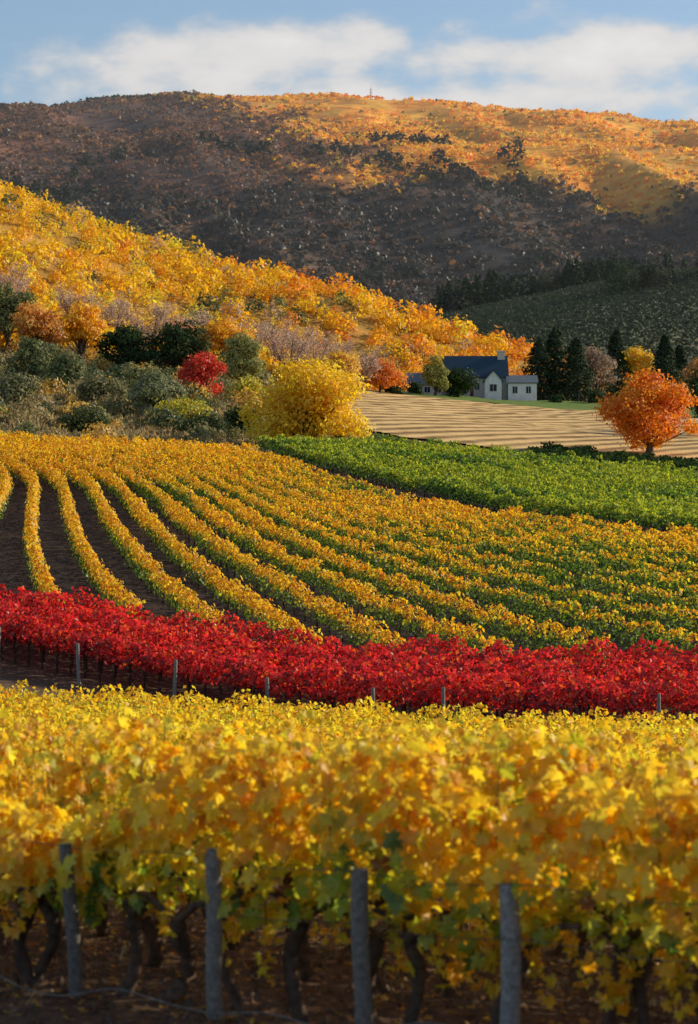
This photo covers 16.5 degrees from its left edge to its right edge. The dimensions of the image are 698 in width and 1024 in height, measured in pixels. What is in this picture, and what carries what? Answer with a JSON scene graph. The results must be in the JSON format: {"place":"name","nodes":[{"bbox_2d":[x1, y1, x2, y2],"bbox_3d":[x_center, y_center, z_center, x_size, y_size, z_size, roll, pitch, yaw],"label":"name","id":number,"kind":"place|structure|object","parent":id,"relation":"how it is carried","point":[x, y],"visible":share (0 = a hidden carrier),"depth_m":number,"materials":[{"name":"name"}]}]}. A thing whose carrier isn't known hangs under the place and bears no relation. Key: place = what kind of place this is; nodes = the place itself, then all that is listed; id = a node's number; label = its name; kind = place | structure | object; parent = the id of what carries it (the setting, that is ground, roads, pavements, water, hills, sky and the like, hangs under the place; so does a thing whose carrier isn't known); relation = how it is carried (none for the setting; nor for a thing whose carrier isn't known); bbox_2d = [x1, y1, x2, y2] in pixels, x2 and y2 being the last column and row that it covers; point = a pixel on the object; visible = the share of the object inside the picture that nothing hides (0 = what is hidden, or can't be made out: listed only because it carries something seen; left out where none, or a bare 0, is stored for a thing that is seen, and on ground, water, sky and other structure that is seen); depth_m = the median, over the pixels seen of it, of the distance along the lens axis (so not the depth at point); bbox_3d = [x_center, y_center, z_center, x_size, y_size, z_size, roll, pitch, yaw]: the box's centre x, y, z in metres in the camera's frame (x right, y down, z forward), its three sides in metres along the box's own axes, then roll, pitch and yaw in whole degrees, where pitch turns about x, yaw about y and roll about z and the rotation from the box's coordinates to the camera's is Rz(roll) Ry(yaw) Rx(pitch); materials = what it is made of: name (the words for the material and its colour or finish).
{"place":"outdoors","nodes":[
{"label":"outdoors","id":0,"kind":"place"},
{"bbox_2d":[0,93,697,1023],"bbox_3d":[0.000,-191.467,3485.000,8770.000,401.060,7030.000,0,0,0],"label":"ground","id":1,"kind":"structure","parent":0,"point":[64,571],"depth_m":505.87,"materials":[{"name":"soil"}]},
{"bbox_2d":[0,256,34,290],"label":"bare tree","id":2,"kind":"object","parent":1,"relation":"on","point":[22,274],"visible":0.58,"depth_m":468.80,"materials":[{"name":"brown plant"}]},
{"bbox_2d":[0,272,35,298],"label":"bare tree","id":3,"kind":"object","parent":1,"relation":"on","point":[22,286],"visible":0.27,"depth_m":417.74,"materials":[{"name":"brown plant"}]},
{"bbox_2d":[0,282,39,349],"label":"olive tree","id":4,"kind":"object","parent":1,"relation":"on","point":[9,303],"visible":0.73,"depth_m":386.16,"materials":[{"name":"green plant"}]},
{"bbox_2d":[0,365,40,404],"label":"olive shrub","id":5,"kind":"object","parent":1,"relation":"on","point":[15,385],"visible":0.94,"depth_m":294.56,"materials":[{"name":"green plant"}]},
{"bbox_2d":[3,335,69,376],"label":"olive shrub","id":6,"kind":"object","parent":1,"relation":"on","point":[30,348],"visible":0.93,"depth_m":343.85,"materials":[{"name":"green plant"}]},
{"bbox_2d":[8,301,66,353],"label":"brown oak tree","id":7,"kind":"object","parent":1,"relation":"on","point":[36,324],"visible":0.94,"depth_m":374.37,"materials":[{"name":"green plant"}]},
{"bbox_2d":[35,349,91,393],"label":"olive shrub","id":8,"kind":"object","parent":1,"relation":"on","point":[65,368],"visible":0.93,"depth_m":318.74,"materials":[{"name":"green plant"}]},
{"bbox_2d":[59,843,82,996],"bbox_3d":[-2.476,3.792,21.500,0.221,1.664,0.135,0,0,0],"label":"wooden fence post","id":9,"kind":"object","parent":1,"relation":"on","point":[74,954],"visible":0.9,"depth_m":21.45,"materials":[{"name":"grey wood"}]},
{"bbox_2d":[50,280,104,317],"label":"bare tree","id":10,"kind":"object","parent":1,"relation":"on","point":[64,303],"visible":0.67,"depth_m":453.64,"materials":[{"name":"brown plant"}]},
{"bbox_2d":[76,643,80,684],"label":"wooden trellis post","id":11,"kind":"object","parent":1,"relation":"on","point":[78,664],"visible":0.94,"depth_m":106.32,"materials":[{"name":"grey wood"}]},
{"bbox_2d":[58,298,107,360],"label":"yellow ash tree","id":12,"kind":"object","parent":1,"relation":"on","point":[81,327],"visible":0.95,"depth_m":378.54,"materials":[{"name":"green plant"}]},
{"bbox_2d":[56,405,110,431],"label":"dark green shrub","id":13,"kind":"object","parent":1,"relation":"on","point":[77,419],"visible":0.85,"depth_m":261.11,"materials":[{"name":"green plant"}]},
{"bbox_2d":[73,371,127,402],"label":"olive shrub","id":14,"kind":"object","parent":1,"relation":"on","point":[92,387],"visible":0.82,"depth_m":298.86,"materials":[{"name":"green plant"}]},
{"bbox_2d":[51,93,149,106],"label":"ridge trees","id":15,"kind":"object","parent":1,"relation":"on","point":[115,96],"visible":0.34,"depth_m":2158.13,"materials":[{"name":"brown plant"}]},
{"bbox_2d":[88,286,142,331],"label":"bare tree","id":16,"kind":"object","parent":1,"relation":"on","point":[120,313],"visible":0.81,"depth_m":429.40,"materials":[{"name":"brown plant"}]},
{"bbox_2d":[87,323,151,368],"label":"dark green tree","id":17,"kind":"object","parent":1,"relation":"on","point":[124,340],"visible":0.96,"depth_m":372.45,"materials":[{"name":"green plant"}]},
{"bbox_2d":[117,360,167,389],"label":"olive shrub","id":18,"kind":"object","parent":1,"relation":"on","point":[131,374],"visible":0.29,"depth_m":320.84,"materials":[{"name":"green plant"}]},
{"bbox_2d":[0,336,287,445],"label":"bank bushes","id":19,"kind":"object","parent":1,"relation":"on","point":[110,404],"visible":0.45,"depth_m":289.25,"materials":[{"name":"green plant"}]},
{"bbox_2d":[121,295,175,349],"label":"bare tree","id":20,"kind":"object","parent":1,"relation":"on","point":[161,314],"visible":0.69,"depth_m":393.92,"materials":[{"name":"brown plant"}]},
{"bbox_2d":[127,365,191,413],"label":"olive shrub","id":21,"kind":"object","parent":1,"relation":"on","point":[146,390],"visible":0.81,"depth_m":289.39,"materials":[{"name":"green plant"}]},
{"bbox_2d":[0,345,323,458],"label":"dry grass","id":22,"kind":"structure","parent":1,"relation":"on","point":[142,432],"depth_m":269.77,"materials":[{"name":"brown plant"}]},
{"bbox_2d":[128,315,213,371],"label":"dark green tree","id":23,"kind":"object","parent":1,"relation":"on","point":[170,353],"visible":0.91,"depth_m":370.28,"materials":[{"name":"green plant"}]},
{"bbox_2d":[172,660,176,695],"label":"wooden trellis post","id":24,"kind":"object","parent":1,"relation":"on","point":[175,678],"visible":0.74,"depth_m":103.29,"materials":[{"name":"grey wood"}]},
{"bbox_2d":[160,317,194,332],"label":"bare tree","id":25,"kind":"object","parent":1,"relation":"on","point":[172,321],"visible":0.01,"depth_m":424.36,"materials":[{"name":"brown plant"}]},
{"bbox_2d":[150,393,216,421],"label":"yellow green shrub","id":26,"kind":"object","parent":1,"relation":"on","point":[190,408],"visible":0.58,"depth_m":282.82,"materials":[{"name":"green plant"}]},
{"bbox_2d":[160,305,208,327],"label":"bare tree","id":27,"kind":"object","parent":1,"relation":"on","point":[187,317],"visible":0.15,"depth_m":445.72,"materials":[{"name":"brown plant"}]},
{"bbox_2d":[169,302,213,344],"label":"bare tree","id":28,"kind":"object","parent":1,"relation":"on","point":[202,317],"visible":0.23,"depth_m":410.75,"materials":[{"name":"brown plant"}]},
{"bbox_2d":[170,410,233,438],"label":"dark green shrub","id":29,"kind":"object","parent":1,"relation":"on","point":[214,424],"visible":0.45,"depth_m":267.00,"materials":[{"name":"green plant"}]},
{"bbox_2d":[177,351,228,395],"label":"red maple tree","id":30,"kind":"object","parent":1,"relation":"on","point":[201,369],"visible":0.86,"depth_m":328.67,"materials":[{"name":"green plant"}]},
{"bbox_2d":[205,848,223,1019],"bbox_3d":[-1.136,3.738,20.499,0.182,1.748,0.149,0,0,0],"label":"wooden fence post","id":31,"kind":"object","parent":1,"relation":"on","point":[214,999],"visible":0.9,"depth_m":20.44,"materials":[{"name":"grey wood"}]},
{"bbox_2d":[0,975,440,1023],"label":"irrigation hose","id":32,"kind":"object","parent":1,"relation":"on","point":[181,1006],"visible":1,"depth_m":20.73,"materials":[{"name":"black plastic"}]},
{"bbox_2d":[195,315,257,361],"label":"yellow ash tree","id":33,"kind":"object","parent":1,"relation":"on","point":[220,330],"visible":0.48,"depth_m":400.03,"materials":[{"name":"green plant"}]},
{"bbox_2d":[221,404,260,436],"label":"dark green shrub","id":34,"kind":"object","parent":1,"relation":"on","point":[232,416],"visible":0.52,"depth_m":273.96,"materials":[{"name":"green plant"}]},
{"bbox_2d":[217,330,266,381],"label":"olive tree","id":35,"kind":"object","parent":1,"relation":"on","point":[247,350],"visible":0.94,"depth_m":350.31,"materials":[{"name":"green plant"}]},
{"bbox_2d":[223,374,266,406],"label":"yellow green shrub","id":36,"kind":"object","parent":1,"relation":"on","point":[251,383],"visible":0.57,"depth_m":317.24,"materials":[{"name":"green plant"}]},
{"bbox_2d":[237,320,267,341],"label":"bare tree","id":37,"kind":"object","parent":1,"relation":"on","point":[256,332],"visible":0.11,"depth_m":452.93,"materials":[{"name":"brown plant"}]},
{"bbox_2d":[265,677,269,706],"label":"wooden trellis post","id":38,"kind":"object","parent":1,"relation":"on","point":[267,686],"visible":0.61,"depth_m":100.44,"materials":[{"name":"grey wood"}]},
{"bbox_2d":[255,313,300,359],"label":"bare tree","id":39,"kind":"object","parent":1,"relation":"on","point":[288,322],"visible":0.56,"depth_m":418.75,"materials":[{"name":"brown plant"}]},
{"bbox_2d":[0,128,560,290],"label":"gully woods","id":40,"kind":"object","parent":1,"relation":"on","point":[65,191],"visible":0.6,"depth_m":1603.05,"materials":[{"name":"brown plant"}]},
{"bbox_2d":[254,312,329,367],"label":"bare tree","id":41,"kind":"object","parent":1,"relation":"on","point":[302,346],"visible":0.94,"depth_m":397.67,"materials":[{"name":"brown plant"}]},
{"bbox_2d":[288,338,319,364],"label":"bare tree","id":42,"kind":"object","parent":1,"relation":"on","point":[308,351],"visible":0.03,"depth_m":431.51,"materials":[{"name":"brown plant"}]},
{"bbox_2d":[233,350,375,447],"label":"yellow oak tree","id":43,"kind":"object","parent":1,"relation":"on","point":[316,397],"visible":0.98,"depth_m":254.29,"materials":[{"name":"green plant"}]},
{"bbox_2d":[280,325,338,366],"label":"bare tree","id":44,"kind":"object","parent":1,"relation":"on","point":[315,354],"visible":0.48,"depth_m":408.04,"materials":[{"name":"brown plant"}]},
{"bbox_2d":[0,179,620,391],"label":"hillside autumn trees","id":45,"kind":"object","parent":1,"relation":"on","point":[104,232],"visible":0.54,"depth_m":545.02,"materials":[{"name":"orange plant"}]},
{"bbox_2d":[315,330,356,359],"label":"bare tree","id":46,"kind":"object","parent":1,"relation":"on","point":[349,347],"visible":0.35,"depth_m":454.27,"materials":[{"name":"brown plant"}]},
{"bbox_2d":[322,349,363,387],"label":"yellow ash tree","id":47,"kind":"object","parent":1,"relation":"on","point":[345,358],"visible":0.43,"depth_m":397.23,"materials":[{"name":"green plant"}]},
{"bbox_2d":[0,912,695,1023],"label":"dry weeds","id":48,"kind":"object","parent":1,"relation":"on","point":[573,986],"visible":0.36,"depth_m":22.89,"materials":[{"name":"brown plant"}]},
{"bbox_2d":[0,712,697,1023],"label":"yellow grapevine row","id":49,"kind":"object","parent":1,"relation":"on","point":[138,823],"visible":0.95,"depth_m":19.89,"materials":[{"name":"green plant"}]},
{"bbox_2d":[0,430,697,663],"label":"golden vineyard rows","id":50,"kind":"object","parent":1,"relation":"on","point":[138,454],"visible":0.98,"depth_m":151.66,"materials":[{"name":"yellow plant"}]},
{"bbox_2d":[0,89,697,313],"bbox_3d":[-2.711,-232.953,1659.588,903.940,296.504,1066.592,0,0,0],"label":"hill scrub","id":51,"kind":"object","parent":1,"relation":"on","point":[404,290],"visible":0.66,"depth_m":1579.09,"materials":[{"name":"orange plant"}]},
{"bbox_2d":[0,583,697,724],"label":"red vineyard rows","id":52,"kind":"object","parent":1,"relation":"on","point":[240,659],"visible":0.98,"depth_m":105.16,"materials":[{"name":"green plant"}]},
{"bbox_2d":[0,704,697,1022],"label":"yellow grapevine row","id":53,"kind":"object","parent":1,"relation":"on","point":[532,766],"visible":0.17,"depth_m":23.03,"materials":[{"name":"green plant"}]},
{"bbox_2d":[0,679,697,924],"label":"yellow vineyard rows","id":54,"kind":"object","parent":1,"relation":"on","point":[58,714],"visible":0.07,"depth_m":73.65,"materials":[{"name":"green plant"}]},
{"bbox_2d":[0,708,697,994],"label":"yellow grapevine row","id":55,"kind":"object","parent":1,"relation":"on","point":[102,929],"visible":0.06,"depth_m":25.46,"materials":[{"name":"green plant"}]},
{"bbox_2d":[0,912,697,1023],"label":"soil clods","id":56,"kind":"object","parent":1,"relation":"on","point":[256,994],"visible":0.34,"depth_m":22.52,"materials":[{"name":"brown soil"}]},
{"bbox_2d":[0,708,697,964],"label":"yellow grapevine row","id":57,"kind":"object","parent":1,"relation":"on","point":[402,732],"visible":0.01,"depth_m":27.25,"materials":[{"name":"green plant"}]},
{"bbox_2d":[0,902,697,1023],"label":"fallen leaves","id":58,"kind":"object","parent":1,"relation":"on","point":[91,946],"visible":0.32,"depth_m":22.75,"materials":[{"name":"brown plant"}]},
{"bbox_2d":[350,867,372,1023],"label":"wooden fence post","id":59,"kind":"object","parent":1,"relation":"on","point":[360,952],"visible":1,"depth_m":19.64,"materials":[{"name":"grey wood"}]},
{"bbox_2d":[356,344,389,389],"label":"bare tree","id":60,"kind":"object","parent":1,"relation":"on","point":[366,365],"visible":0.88,"depth_m":424.07,"materials":[{"name":"brown plant"}]},
{"bbox_2d":[371,688,374,707],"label":"wooden trellis post","id":61,"kind":"object","parent":1,"relation":"on","point":[373,693],"visible":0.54,"depth_m":97.71,"materials":[{"name":"grey wood"}]},
{"bbox_2d":[357,352,412,392],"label":"orange tree","id":62,"kind":"object","parent":1,"relation":"on","point":[389,375],"visible":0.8,"depth_m":430.81,"materials":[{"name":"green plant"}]},
{"bbox_2d":[382,377,409,393],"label":"dark green shrub","id":63,"kind":"object","parent":1,"relation":"on","point":[393,389],"visible":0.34,"depth_m":446.62,"materials":[{"name":"green plant"}]},
{"bbox_2d":[441,687,444,717],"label":"wooden trellis post","id":64,"kind":"object","parent":1,"relation":"on","point":[442,696],"visible":0.52,"depth_m":96.53,"materials":[{"name":"grey wood"}]},
{"bbox_2d":[441,367,480,396],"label":"dark green tree","id":65,"kind":"object","parent":1,"relation":"on","point":[458,380],"visible":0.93,"depth_m":455.45,"materials":[{"name":"green plant"}]},
{"bbox_2d":[405,351,537,400],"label":"farmhouse","id":66,"kind":"object","parent":1,"relation":"on","point":[498,381],"visible":0.59,"depth_m":467.00,"materials":[{"name":"paint"}]},
{"bbox_2d":[253,433,697,534],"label":"green vineyard rows","id":67,"kind":"object","parent":1,"relation":"on","point":[581,491],"visible":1,"depth_m":216.76,"materials":[{"name":"green plant"}]},
{"bbox_2d":[499,882,520,1023],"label":"wooden fence post","id":68,"kind":"object","parent":1,"relation":"on","point":[510,971],"visible":1,"depth_m":18.93,"materials":[{"name":"grey wood"}]},
{"bbox_2d":[0,838,697,961],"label":"trellis wire","id":69,"kind":"object","parent":68,"relation":"attached to","point":[370,926],"visible":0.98,"depth_m":19.57,"materials":[{"name":"grey metal"}]},
{"bbox_2d":[521,336,561,400],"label":"cypress tree","id":70,"kind":"object","parent":1,"relation":"on","point":[539,360],"visible":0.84,"depth_m":483.60,"materials":[{"name":"green plant"}]},
{"bbox_2d":[542,326,574,400],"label":"cypress tree","id":71,"kind":"object","parent":1,"relation":"on","point":[557,351],"visible":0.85,"depth_m":486.42,"materials":[{"name":"green plant"}]},
{"bbox_2d":[431,250,697,311],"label":"dark oak wood","id":72,"kind":"object","parent":1,"relation":"on","point":[653,275],"visible":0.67,"depth_m":957.16,"materials":[{"name":"green plant"}]},
{"bbox_2d":[432,251,697,313],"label":"conifer forest","id":73,"kind":"object","parent":1,"relation":"on","point":[493,279],"visible":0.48,"depth_m":965.05,"materials":[{"name":"green plant"}]},
{"bbox_2d":[558,336,603,402],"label":"cypress tree","id":74,"kind":"object","parent":1,"relation":"on","point":[576,363],"visible":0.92,"depth_m":482.44,"materials":[{"name":"green plant"}]},
{"bbox_2d":[479,274,697,369],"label":"distant vineyard slope","id":75,"kind":"structure","parent":1,"relation":"on","point":[641,339],"depth_m":791.95,"materials":[{"name":"green plant"}]},
{"bbox_2d":[424,265,697,375],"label":"distant vineyard rows","id":76,"kind":"object","parent":75,"relation":"on","point":[517,307],"visible":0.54,"depth_m":834.06,"materials":[{"name":"green plant"}]},
{"bbox_2d":[570,343,620,392],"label":"brown oak tree","id":77,"kind":"object","parent":1,"relation":"on","point":[599,362],"visible":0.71,"depth_m":501.75,"materials":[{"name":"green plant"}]},
{"bbox_2d":[527,441,697,472],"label":"dark hedge","id":78,"kind":"object","parent":1,"relation":"on","point":[620,456],"visible":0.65,"depth_m":272.99,"materials":[{"name":"green plant"}]},
{"bbox_2d":[603,329,631,395],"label":"cypress tree","id":79,"kind":"object","parent":1,"relation":"on","point":[615,348],"visible":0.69,"depth_m":520.89,"materials":[{"name":"green plant"}]},
{"bbox_2d":[542,343,695,407],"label":"valley trees","id":80,"kind":"object","parent":1,"relation":"on","point":[614,386],"visible":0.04,"depth_m":507.67,"materials":[{"name":"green plant"}]},
{"bbox_2d":[618,345,654,386],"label":"yellow ash tree","id":81,"kind":"object","parent":1,"relation":"on","point":[638,356],"visible":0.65,"depth_m":520.52,"materials":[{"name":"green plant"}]},
{"bbox_2d":[591,363,697,453],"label":"orange maple tree","id":82,"kind":"object","parent":1,"relation":"on","point":[647,413],"visible":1,"depth_m":285.61,"materials":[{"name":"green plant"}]},
{"bbox_2d":[657,694,660,725],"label":"wooden trellis post","id":83,"kind":"object","parent":1,"relation":"on","point":[658,703],"visible":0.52,"depth_m":93.03,"materials":[{"name":"grey wood"}]},
{"bbox_2d":[651,334,681,388],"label":"cypress tree","id":84,"kind":"object","parent":1,"relation":"on","point":[665,357],"visible":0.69,"depth_m":519.05,"materials":[{"name":"green plant"}]},
{"bbox_2d":[669,344,689,385],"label":"cypress tree","id":85,"kind":"object","parent":1,"relation":"on","point":[680,355],"visible":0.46,"depth_m":527.07,"materials":[{"name":"green plant"}]},
{"bbox_2d":[679,355,697,390],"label":"brown oak tree","id":86,"kind":"object","parent":1,"relation":"on","point":[691,369],"visible":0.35,"depth_m":498.98,"materials":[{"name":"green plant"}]},
{"bbox_2d":[684,368,697,417],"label":"dark green tree","id":87,"kind":"object","parent":1,"relation":"on","point":[693,381],"visible":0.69,"depth_m":329.26,"materials":[{"name":"green plant"}]},
{"bbox_2d":[0,0,697,121],"label":"sky","id":88,"kind":"structure","parent":0,"point":[639,58],"materials":[{"name":"blue"}]},
{"bbox_2d":[347,390,697,459],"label":"harvested field","id":89,"kind":"structure","parent":0,"point":[515,427],"depth_m":325.41,"materials":[{"name":"plant"}]},
{"bbox_2d":[400,391,696,416],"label":"lawn","id":90,"kind":"structure","parent":0,"point":[568,405],"depth_m":446.37,"materials":[{"name":"green plant"}]},
{"bbox_2d":[406,381,424,393],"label":"dark green shrub","id":91,"kind":"object","parent":90,"relation":"on","point":[414,387],"visible":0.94,"depth_m":458.39,"materials":[{"name":"green plant"}]},
{"bbox_2d":[420,354,451,395],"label":"olive tree","id":92,"kind":"object","parent":90,"relation":"on","point":[434,375],"visible":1,"depth_m":451.25,"materials":[{"name":"green plant"}]},
{"bbox_2d":[548,394,565,402],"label":"dark green shrub","id":93,"kind":"object","parent":90,"relation":"on","point":[557,398],"visible":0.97,"depth_m":457.35,"materials":[{"name":"green plant"}]},
{"bbox_2d":[588,391,604,402],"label":"dark green shrub","id":94,"kind":"object","parent":90,"relation":"on","point":[592,398],"visible":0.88,"depth_m":459.39,"materials":[{"name":"green plant"}]}
]}

